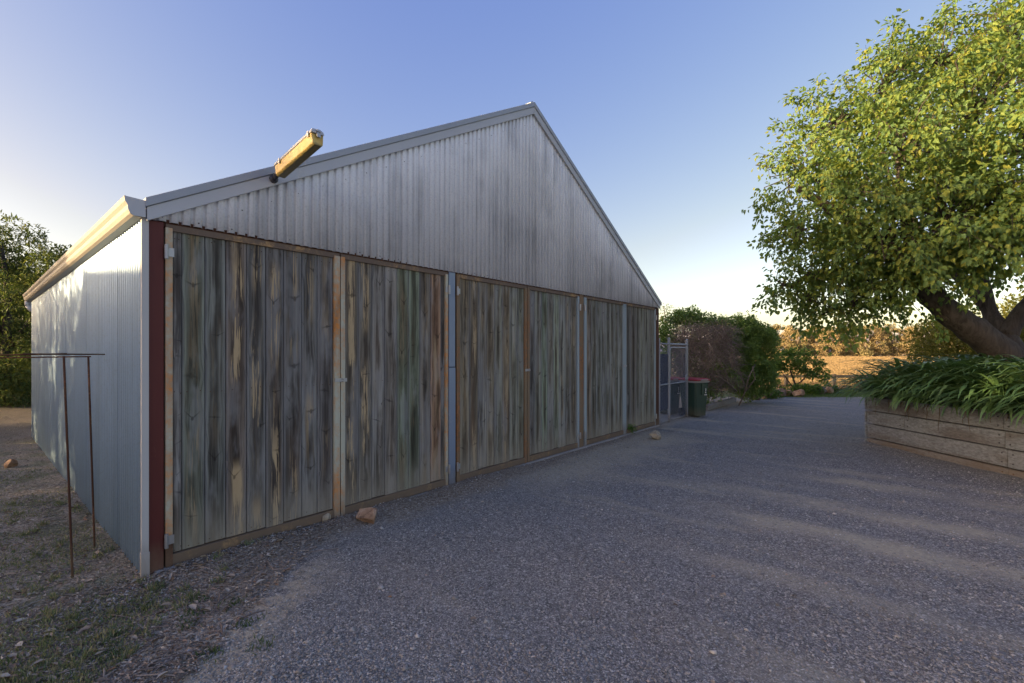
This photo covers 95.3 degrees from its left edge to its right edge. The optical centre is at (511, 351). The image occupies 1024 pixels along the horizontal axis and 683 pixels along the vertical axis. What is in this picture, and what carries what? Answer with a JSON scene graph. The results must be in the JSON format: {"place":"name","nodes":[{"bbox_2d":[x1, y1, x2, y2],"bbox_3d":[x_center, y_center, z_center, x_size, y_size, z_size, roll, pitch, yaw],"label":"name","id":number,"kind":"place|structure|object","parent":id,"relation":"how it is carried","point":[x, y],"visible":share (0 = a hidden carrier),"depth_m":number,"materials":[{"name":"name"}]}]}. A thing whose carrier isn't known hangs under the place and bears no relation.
{"place":"outdoors","nodes":[
{"label":"outdoors","id":0,"kind":"place"},
{"bbox_2d":[0,353,907,682],"bbox_3d":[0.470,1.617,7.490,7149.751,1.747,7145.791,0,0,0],"label":"ground","id":1,"kind":"structure","parent":0,"point":[18,427],"depth_m":3.82,"materials":[{"name":"soil"}]},
{"bbox_2d":[4,459,17,467],"bbox_3d":[-6.907,1.546,6.425,0.118,0.144,0.136,0,0,3],"label":"rock","id":2,"kind":"object","parent":1,"relation":"on","point":[9,463],"visible":0.96,"depth_m":6.40,"materials":[{"name":"stone"}]},
{"bbox_2d":[0,237,30,388],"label":"feathery tree","id":3,"kind":"object","parent":1,"relation":"on","point":[19,314],"visible":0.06,"depth_m":14.58,"materials":[{"name":"green plant"}]},
{"bbox_2d":[0,210,71,407],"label":"feathery tree","id":4,"kind":"object","parent":1,"relation":"on","point":[8,366],"visible":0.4,"depth_m":13.02,"materials":[{"name":"green plant"}]},
{"bbox_2d":[0,353,104,577],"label":"bar stand","id":5,"kind":"object","parent":1,"relation":"on","point":[68,466],"visible":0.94,"depth_m":3.31,"materials":[{"name":"metal"}]},
{"bbox_2d":[0,499,254,682],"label":"grass clumps","id":6,"kind":"object","parent":1,"relation":"on","point":[75,615],"visible":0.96,"depth_m":2.88,"materials":[{"name":"green plant"}]},
{"bbox_2d":[0,466,277,682],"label":"grass","id":7,"kind":"structure","parent":1,"relation":"on","point":[75,677],"depth_m":2.72,"materials":[{"name":"plant"}]},
{"bbox_2d":[0,579,284,670],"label":"grass tufts","id":8,"kind":"object","parent":1,"relation":"on","point":[193,613],"visible":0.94,"depth_m":2.69,"materials":[{"name":"green plant"}]},
{"bbox_2d":[0,486,337,682],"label":"bark pieces","id":9,"kind":"object","parent":1,"relation":"on","point":[100,650],"visible":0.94,"depth_m":2.80,"materials":[{"name":"brown plant"}]},
{"bbox_2d":[0,416,346,682],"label":"leaf litter","id":10,"kind":"object","parent":1,"relation":"on","point":[175,667],"visible":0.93,"depth_m":2.93,"materials":[{"name":"brown plant"}]},
{"bbox_2d":[322,513,330,521],"bbox_3d":[-1.729,1.549,4.343,0.078,0.094,0.076,0,0,-17],"label":"rock","id":11,"kind":"object","parent":1,"relation":"on","point":[325,517],"visible":0.86,"depth_m":4.31,"materials":[{"name":"beige stone"}]},
{"bbox_2d":[23,101,661,577],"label":"shed","id":12,"kind":"structure","parent":1,"relation":"on","point":[309,341],"depth_m":4.71,"materials":[{"name":"metal"}]},
{"bbox_2d":[164,224,346,566],"bbox_3d":[-2.078,0.320,3.956,0.104,2.511,1.450,0,0,40],"label":"door","id":13,"kind":"structure","parent":12,"relation":"in","point":[252,379],"depth_m":3.84,"materials":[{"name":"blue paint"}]},
{"bbox_2d":[269,128,323,183],"bbox_3d":[-1.722,-1.532,3.695,0.806,0.120,0.114,-10,-7,40],"label":"batten light","id":14,"kind":"object","parent":12,"relation":"attached to","point":[307,145],"visible":1,"depth_m":3.59,"materials":[{"name":"yellow metal"}]},
{"bbox_2d":[340,254,449,515],"bbox_3d":[-1.201,0.320,4.996,0.094,2.511,1.379,0,0,40],"label":"door","id":15,"kind":"structure","parent":12,"relation":"in","point":[394,316],"depth_m":4.91,"materials":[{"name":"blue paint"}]},
{"bbox_2d":[455,274,529,481],"bbox_3d":[-0.219,0.320,6.137,0.104,2.511,1.424,0,0,40],"label":"door","id":16,"kind":"structure","parent":12,"relation":"in","point":[491,369],"depth_m":6.07,"materials":[{"name":"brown wood"}]},
{"bbox_2d":[527,286,580,461],"bbox_3d":[0.658,0.320,7.172,0.095,2.511,1.386,0,0,40],"label":"door","id":17,"kind":"structure","parent":12,"relation":"in","point":[552,316],"depth_m":7.13,"materials":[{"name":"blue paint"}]},
{"bbox_2d":[584,296,626,445],"bbox_3d":[1.684,0.320,8.374,0.103,2.511,1.527,0,0,40],"label":"door","id":18,"kind":"structure","parent":12,"relation":"in","point":[604,320],"depth_m":8.32,"materials":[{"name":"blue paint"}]},
{"bbox_2d":[625,303,656,433],"bbox_3d":[2.611,0.320,9.469,0.094,2.511,1.420,0,0,40],"label":"door","id":19,"kind":"structure","parent":12,"relation":"in","point":[640,321],"depth_m":9.46,"materials":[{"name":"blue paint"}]},
{"bbox_2d":[356,507,376,523],"bbox_3d":[-1.343,1.537,4.367,0.207,0.171,0.170,0,0,17],"label":"rock","id":20,"kind":"object","parent":1,"relation":"on","point":[368,515],"visible":0.98,"depth_m":4.31,"materials":[{"name":"stone"}]},
{"bbox_2d":[110,429,677,619],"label":"door litter","id":21,"kind":"object","parent":1,"relation":"on","point":[398,510],"depth_m":4.49,"materials":[{"name":"brown plant"}]},
{"bbox_2d":[0,435,1023,682],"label":"fallen twigs","id":22,"kind":"object","parent":1,"relation":"on","point":[167,674],"depth_m":2.86,"materials":[{"name":"brown wood"}]},
{"bbox_2d":[627,422,637,433],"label":"weed","id":23,"kind":"object","parent":1,"relation":"on","point":[631,428],"visible":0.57,"depth_m":9.05,"materials":[{"name":"green plant"}]},
{"bbox_2d":[660,377,680,413],"bbox_3d":[3.996,1.123,12.025,0.525,0.955,0.694,0,0,-28],"label":"wheelie bin","id":24,"kind":"object","parent":1,"relation":"on","point":[672,399],"visible":0.22,"depth_m":11.80,"materials":[{"name":"green plastic"}]},
{"bbox_2d":[659,338,687,424],"bbox_3d":[3.756,0.689,10.814,0.064,2.022,1.740,0,0,40],"label":"wire fence","id":25,"kind":"object","parent":1,"relation":"on","point":[664,381],"visible":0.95,"depth_m":10.47,"materials":[{"name":"grey metal"}]},
{"bbox_2d":[670,347,688,419],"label":"pipe gate","id":26,"kind":"structure","parent":25,"relation":"attached to","point":[686,376],"depth_m":11.07,"materials":[{"name":"silver metal"}]},
{"bbox_2d":[659,303,690,363],"bbox_3d":[6.015,-0.136,17.549,2.139,3.476,1.310,0,0,0],"label":"sparse tree","id":27,"kind":"object","parent":1,"relation":"on","point":[664,308],"visible":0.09,"depth_m":17.30,"materials":[{"name":"green plant"}]},
{"bbox_2d":[678,377,709,415],"bbox_3d":[4.516,1.123,11.625,0.525,0.955,0.694,0,0,-28],"label":"wheelie bin","id":28,"kind":"object","parent":1,"relation":"on","point":[697,392],"visible":0.88,"depth_m":11.40,"materials":[{"name":"green plastic"}]},
{"bbox_2d":[659,304,755,405],"bbox_3d":[5.557,0.141,13.840,2.700,3.171,2.295,0,0,0],"label":"tangled shrub","id":29,"kind":"object","parent":1,"relation":"on","point":[721,373],"visible":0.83,"depth_m":13.32,"materials":[{"name":"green plant"}]},
{"bbox_2d":[706,397,735,409],"bbox_3d":[5.976,1.479,13.343,0.100,0.130,2.089,0,2,44],"label":"timber edging","id":30,"kind":"object","parent":1,"relation":"on","point":[718,404],"visible":0.79,"depth_m":13.19,"materials":[{"name":"grey wood"}]},
{"bbox_2d":[714,312,784,402],"bbox_3d":[7.319,0.178,14.719,2.211,2.911,1.888,0,0,0],"label":"round bush","id":31,"kind":"object","parent":1,"relation":"on","point":[763,337],"visible":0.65,"depth_m":14.19,"materials":[{"name":"green plant"}]},
{"bbox_2d":[764,387,784,398],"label":"garden plant","id":32,"kind":"object","parent":1,"relation":"on","point":[777,392],"visible":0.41,"depth_m":15.77,"materials":[{"name":"green plant"}]},
{"bbox_2d":[771,323,788,350],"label":"gum tree","id":33,"kind":"object","parent":1,"relation":"on","point":[777,326],"visible":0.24,"depth_m":238.17,"materials":[{"name":"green plant"}]},
{"bbox_2d":[779,388,785,395],"bbox_3d":[9.655,1.462,16.664,0.295,0.324,0.225,0,0,12],"label":"rock","id":34,"kind":"object","parent":1,"relation":"on","point":[783,390],"visible":0.52,"depth_m":16.58,"materials":[{"name":"stone"}]},
{"bbox_2d":[779,326,800,354],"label":"gum tree","id":35,"kind":"object","parent":1,"relation":"on","point":[788,332],"visible":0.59,"depth_m":197.62,"materials":[{"name":"green plant"}]},
{"bbox_2d":[779,383,805,395],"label":"garden plant","id":36,"kind":"object","parent":1,"relation":"on","point":[796,387],"visible":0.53,"depth_m":16.96,"materials":[{"name":"green plant"}]},
{"bbox_2d":[783,332,807,354],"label":"gum tree","id":37,"kind":"object","parent":1,"relation":"on","point":[795,343],"visible":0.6,"depth_m":196.09,"materials":[{"name":"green plant"}]},
{"bbox_2d":[792,389,804,396],"bbox_3d":[10.245,1.498,16.679,0.394,0.323,0.306,0,0,-27],"label":"rock","id":38,"kind":"object","parent":1,"relation":"on","point":[799,393],"visible":0.91,"depth_m":16.59,"materials":[{"name":"brown stone"}]},
{"bbox_2d":[768,345,833,390],"bbox_3d":[10.519,0.705,17.178,2.342,1.896,1.240,0,0,0],"label":"garden tree","id":39,"kind":"object","parent":1,"relation":"on","point":[800,365],"visible":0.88,"depth_m":17.01,"materials":[{"name":"green plant"}]},
{"bbox_2d":[801,330,819,353],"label":"gum tree","id":40,"kind":"object","parent":1,"relation":"on","point":[808,343],"visible":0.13,"depth_m":207.49,"materials":[{"name":"green plant"}]},
{"bbox_2d":[739,374,882,387],"bbox_3d":[26.826,1.906,26.985,27.580,1.220,0.190,0,0,0],"label":"rail fence","id":41,"kind":"object","parent":1,"relation":"on","point":[789,376],"visible":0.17,"depth_m":26.89,"materials":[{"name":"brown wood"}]},
{"bbox_2d":[800,382,824,394],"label":"garden plant","id":42,"kind":"object","parent":1,"relation":"on","point":[812,390],"visible":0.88,"depth_m":17.52,"materials":[{"name":"green plant"}]},
{"bbox_2d":[805,327,821,355],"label":"gum tree","id":43,"kind":"object","parent":1,"relation":"on","point":[812,341],"visible":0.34,"depth_m":201.18,"materials":[{"name":"green plant"}]},
{"bbox_2d":[813,330,831,356],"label":"gum tree","id":44,"kind":"object","parent":1,"relation":"on","point":[824,353],"visible":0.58,"depth_m":177.73,"materials":[{"name":"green plant"}]},
{"bbox_2d":[816,382,838,392],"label":"garden plant","id":45,"kind":"object","parent":1,"relation":"on","point":[834,388],"visible":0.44,"depth_m":18.08,"materials":[{"name":"green plant"}]},
{"bbox_2d":[822,329,834,352],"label":"gum tree","id":46,"kind":"object","parent":1,"relation":"on","point":[830,350],"visible":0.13,"depth_m":209.85,"materials":[{"name":"green plant"}]},
{"bbox_2d":[825,386,833,393],"bbox_3d":[12.250,1.491,18.009,0.308,0.322,0.244,0,0,5],"label":"rock","id":47,"kind":"object","parent":1,"relation":"on","point":[831,390],"visible":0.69,"depth_m":17.93,"materials":[{"name":"stone"}]},
{"bbox_2d":[829,326,846,355],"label":"gum tree","id":48,"kind":"object","parent":1,"relation":"on","point":[836,348],"visible":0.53,"depth_m":199.81,"materials":[{"name":"green plant"}]},
{"bbox_2d":[838,332,856,355],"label":"gum tree","id":49,"kind":"object","parent":1,"relation":"on","point":[844,353],"visible":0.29,"depth_m":202.97,"materials":[{"name":"green plant"}]},
{"bbox_2d":[759,356,939,389],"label":"paddock grass","id":50,"kind":"structure","parent":1,"relation":"on","point":[834,363],"depth_m":71.55,"materials":[{"name":"beige plant"}]},
{"bbox_2d":[848,333,860,355],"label":"gum tree","id":51,"kind":"object","parent":1,"relation":"on","point":[856,348],"visible":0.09,"depth_m":208.65,"materials":[{"name":"green plant"}]},
{"bbox_2d":[848,329,864,355],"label":"gum tree","id":52,"kind":"object","parent":1,"relation":"on","point":[857,348],"visible":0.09,"depth_m":229.96,"materials":[{"name":"green plant"}]},
{"bbox_2d":[854,325,874,355],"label":"gum tree","id":53,"kind":"object","parent":1,"relation":"on","point":[867,351],"visible":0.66,"depth_m":193.84,"materials":[{"name":"green plant"}]},
{"bbox_2d":[859,327,888,355],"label":"gum tree","id":54,"kind":"object","parent":1,"relation":"on","point":[875,337],"visible":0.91,"depth_m":194.83,"materials":[{"name":"green plant"}]},
{"bbox_2d":[864,324,884,355],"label":"gum tree","id":55,"kind":"object","parent":1,"relation":"on","point":[872,335],"visible":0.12,"depth_m":235.07,"materials":[{"name":"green plant"}]},
{"bbox_2d":[873,328,890,355],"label":"gum tree","id":56,"kind":"object","parent":1,"relation":"on","point":[881,354],"visible":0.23,"depth_m":213.43,"materials":[{"name":"green plant"}]},
{"bbox_2d":[879,322,901,355],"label":"gum tree","id":57,"kind":"object","parent":1,"relation":"on","point":[893,327],"visible":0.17,"depth_m":231.26,"materials":[{"name":"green plant"}]},
{"bbox_2d":[879,330,904,354],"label":"gum tree","id":58,"kind":"object","parent":1,"relation":"on","point":[892,346],"visible":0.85,"depth_m":199.67,"materials":[{"name":"green plant"}]},
{"bbox_2d":[891,328,904,355],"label":"gum tree","id":59,"kind":"object","parent":1,"relation":"on","point":[903,334],"visible":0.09,"depth_m":246.43,"materials":[{"name":"green plant"}]},
{"bbox_2d":[889,326,918,356],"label":"gum tree","id":60,"kind":"object","parent":1,"relation":"on","point":[903,349],"visible":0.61,"depth_m":196.69,"materials":[{"name":"green plant"}]},
{"bbox_2d":[865,397,1023,478],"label":"timber planter","id":61,"kind":"object","parent":1,"relation":"on","point":[995,443],"visible":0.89,"depth_m":6.77,"materials":[{"name":"grey wood"}]},
{"bbox_2d":[822,368,899,404],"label":"strap leaf plant","id":62,"kind":"object","parent":61,"relation":"in","point":[852,392],"visible":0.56,"depth_m":8.26,"materials":[{"name":"green plant"}]},
{"bbox_2d":[741,0,1023,361],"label":"shade tree","id":63,"kind":"object","parent":61,"relation":"in","point":[975,229],"visible":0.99,"depth_m":7.31,"materials":[{"name":"green plant"}]},
{"bbox_2d":[837,369,936,404],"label":"strap leaf plant","id":64,"kind":"object","parent":61,"relation":"in","point":[892,396],"visible":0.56,"depth_m":7.69,"materials":[{"name":"green plant"}]},
{"bbox_2d":[842,358,943,403],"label":"strap leaf plant","id":65,"kind":"object","parent":61,"relation":"in","point":[878,366],"visible":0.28,"depth_m":8.24,"materials":[{"name":"green plant"}]},
{"bbox_2d":[850,357,955,394],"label":"strap leaf plant","id":66,"kind":"object","parent":61,"relation":"in","point":[885,367],"visible":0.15,"depth_m":8.59,"materials":[{"name":"green plant"}]},
{"bbox_2d":[857,367,952,409],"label":"strap leaf plant","id":67,"kind":"object","parent":61,"relation":"in","point":[898,395],"visible":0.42,"depth_m":7.40,"materials":[{"name":"green plant"}]},
{"bbox_2d":[873,359,946,385],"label":"strap leaf plant","id":68,"kind":"object","parent":61,"relation":"in","point":[903,374],"visible":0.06,"depth_m":8.03,"materials":[{"name":"green plant"}]},
{"bbox_2d":[863,360,980,409],"bbox_3d":[6.805,0.510,7.625,1.712,0.760,1.776,0,0,41],"label":"strap leaf plant","id":69,"kind":"object","parent":61,"relation":"in","point":[905,371],"visible":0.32,"depth_m":7.49,"materials":[{"name":"green plant"}]},
{"bbox_2d":[864,369,987,415],"bbox_3d":[6.466,0.577,7.253,1.623,0.660,1.726,0,0,0],"label":"strap leaf plant","id":70,"kind":"object","parent":61,"relation":"in","point":[920,399],"visible":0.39,"depth_m":7.10,"materials":[{"name":"green plant"}]},
{"bbox_2d":[859,358,1000,406],"bbox_3d":[6.687,0.492,7.392,2.035,0.800,1.956,0,0,0],"label":"strap leaf plant","id":71,"kind":"object","parent":61,"relation":"in","point":[923,363],"visible":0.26,"depth_m":7.23,"materials":[{"name":"green plant"}]},
{"bbox_2d":[878,360,998,413],"bbox_3d":[6.675,0.512,6.963,2.031,0.756,1.809,0,0,43],"label":"strap leaf plant","id":72,"kind":"object","parent":61,"relation":"on","point":[933,378],"visible":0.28,"depth_m":7.00,"materials":[{"name":"green plant"}]},
{"bbox_2d":[926,355,968,366],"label":"strap leaf plant","id":73,"kind":"object","parent":61,"relation":"in","point":[964,357],"visible":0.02,"depth_m":8.57,"materials":[{"name":"green plant"}]},
{"bbox_2d":[886,358,1014,405],"bbox_3d":[7.062,0.480,7.521,1.838,0.762,1.673,0,0,14],"label":"strap leaf plant","id":74,"kind":"object","parent":61,"relation":"on","point":[948,359],"visible":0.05,"depth_m":7.46,"materials":[{"name":"green plant"}]},
{"bbox_2d":[899,354,1015,361],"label":"strap leaf plant","id":75,"kind":"object","parent":61,"relation":"in","point":[933,359],"visible":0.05,"depth_m":8.26,"materials":[{"name":"green plant"}]},
{"bbox_2d":[894,367,1023,415],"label":"strap leaf plant","id":76,"kind":"object","parent":61,"relation":"in","point":[943,387],"visible":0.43,"depth_m":6.70,"materials":[{"name":"green plant"}]},
{"bbox_2d":[900,371,1023,417],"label":"strap leaf plant","id":77,"kind":"object","parent":61,"relation":"in","point":[963,387],"visible":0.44,"depth_m":6.39,"materials":[{"name":"green plant"}]},
{"bbox_2d":[902,362,1022,415],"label":"strap leaf plant","id":78,"kind":"object","parent":61,"relation":"in","point":[991,370],"visible":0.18,"depth_m":6.56,"materials":[{"name":"green plant"}]},
{"bbox_2d":[910,356,1015,368],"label":"strap leaf plant","id":79,"kind":"object","parent":61,"relation":"in","point":[979,357],"visible":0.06,"depth_m":7.66,"materials":[{"name":"green plant"}]},
{"bbox_2d":[934,354,993,373],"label":"strap leaf plant","id":80,"kind":"object","parent":61,"relation":"in","point":[989,356],"visible":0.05,"depth_m":7.44,"materials":[{"name":"green plant"}]},
{"bbox_2d":[905,358,1023,402],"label":"strap leaf plant","id":81,"kind":"object","parent":61,"relation":"in","point":[937,367],"visible":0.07,"depth_m":7.38,"materials":[{"name":"green plant"}]},
{"bbox_2d":[928,353,1002,362],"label":"strap leaf plant","id":82,"kind":"object","parent":61,"relation":"in","point":[985,355],"visible":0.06,"depth_m":7.58,"materials":[{"name":"green plant"}]},
{"bbox_2d":[915,361,1021,418],"bbox_3d":[6.892,0.507,6.459,1.984,0.760,1.974,0,0,0],"label":"strap leaf plant","id":83,"kind":"object","parent":61,"relation":"in","point":[991,391],"visible":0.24,"depth_m":6.35,"materials":[{"name":"green plant"}]},
{"bbox_2d":[927,361,1023,404],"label":"strap leaf plant","id":84,"kind":"object","parent":61,"relation":"in","point":[986,367],"visible":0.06,"depth_m":6.79,"materials":[{"name":"green plant"}]},
{"bbox_2d":[927,359,1023,398],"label":"strap leaf plant","id":85,"kind":"object","parent":61,"relation":"on","point":[972,368],"visible":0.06,"depth_m":6.91,"materials":[{"name":"green plant"}]},
{"bbox_2d":[928,368,1023,424],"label":"strap leaf plant","id":86,"kind":"object","parent":61,"relation":"in","point":[995,383],"visible":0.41,"depth_m":6.13,"materials":[{"name":"green plant"}]},
{"bbox_2d":[939,357,1020,401],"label":"strap leaf plant","id":87,"kind":"object","parent":61,"relation":"in","point":[991,359],"visible":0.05,"depth_m":6.99,"materials":[{"name":"green plant"}]},
{"bbox_2d":[948,373,1023,421],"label":"strap leaf plant","id":88,"kind":"object","parent":61,"relation":"in","point":[1015,401],"visible":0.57,"depth_m":5.90,"materials":[{"name":"green plant"}]},
{"bbox_2d":[957,363,1023,409],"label":"strap leaf plant","id":89,"kind":"object","parent":61,"relation":"on","point":[1013,372],"visible":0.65,"depth_m":6.04,"materials":[{"name":"green plant"}]},
{"bbox_2d":[959,357,1023,383],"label":"strap leaf plant","id":90,"kind":"object","parent":61,"relation":"on","point":[1008,365],"visible":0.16,"depth_m":6.38,"materials":[{"name":"green plant"}]},
{"bbox_2d":[961,362,1023,417],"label":"strap leaf plant","id":91,"kind":"object","parent":61,"relation":"in","point":[1018,388],"visible":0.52,"depth_m":5.94,"materials":[{"name":"green plant"}]},
{"bbox_2d":[970,372,1023,428],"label":"strap leaf plant","id":92,"kind":"object","parent":61,"relation":"in","point":[1021,412],"visible":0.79,"depth_m":5.72,"materials":[{"name":"green plant"}]},
{"bbox_2d":[988,354,1021,378],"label":"strap leaf plant","id":93,"kind":"object","parent":61,"relation":"in","point":[1009,359],"visible":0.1,"depth_m":6.70,"materials":[{"name":"green plant"}]},
{"bbox_2d":[996,382,1023,415],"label":"strap leaf plant","id":94,"kind":"object","parent":61,"relation":"in","point":[1013,400],"visible":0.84,"depth_m":5.47,"materials":[{"name":"green plant"}]},
{"bbox_2d":[896,307,1023,366],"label":"sunny bush","id":95,"kind":"object","parent":1,"relation":"on","point":[931,348],"visible":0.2,"depth_m":14.49,"materials":[{"name":"green plant"}]},
{"bbox_2d":[982,293,1023,337],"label":"sunny bush","id":96,"kind":"object","parent":1,"relation":"on","point":[1005,308],"visible":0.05,"depth_m":17.14,"materials":[{"name":"green plant"}]},
{"bbox_2d":[1003,269,1023,342],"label":"sunny tree","id":97,"kind":"object","parent":1,"relation":"on","point":[1012,300],"visible":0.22,"depth_m":14.51,"materials":[{"name":"green plant"}]},
{"bbox_2d":[0,0,1023,351],"label":"sky","id":98,"kind":"structure","parent":0,"point":[662,108],"materials":[{"name":"blue"}]},
{"bbox_2d":[1,397,1023,682],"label":"driveway","id":99,"kind":"structure","parent":0,"point":[838,421],"depth_m":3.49,"materials":[{"name":"grey gravel"}]},
{"bbox_2d":[649,430,660,439],"bbox_3d":[2.603,1.524,8.489,0.211,0.180,0.172,0,0,4],"label":"rock","id":100,"kind":"object","parent":99,"relation":"on","point":[655,434],"visible":0.97,"depth_m":8.43,"materials":[{"name":"beige stone"}]},
{"bbox_2d":[683,354,684,375],"bbox_3d":[4.831,0.845,13.000,0.120,1.550,0.120,0,0,0],"label":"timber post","id":101,"kind":"object","parent":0,"point":[684,364],"visible":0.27,"depth_m":12.97,"materials":[{"name":"grey wood"}]},
{"bbox_2d":[778,389,887,397],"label":"lawn grass","id":102,"kind":"structure","parent":0,"point":[839,393],"depth_m":16.97,"materials":[{"name":"green plant"}]}
]}

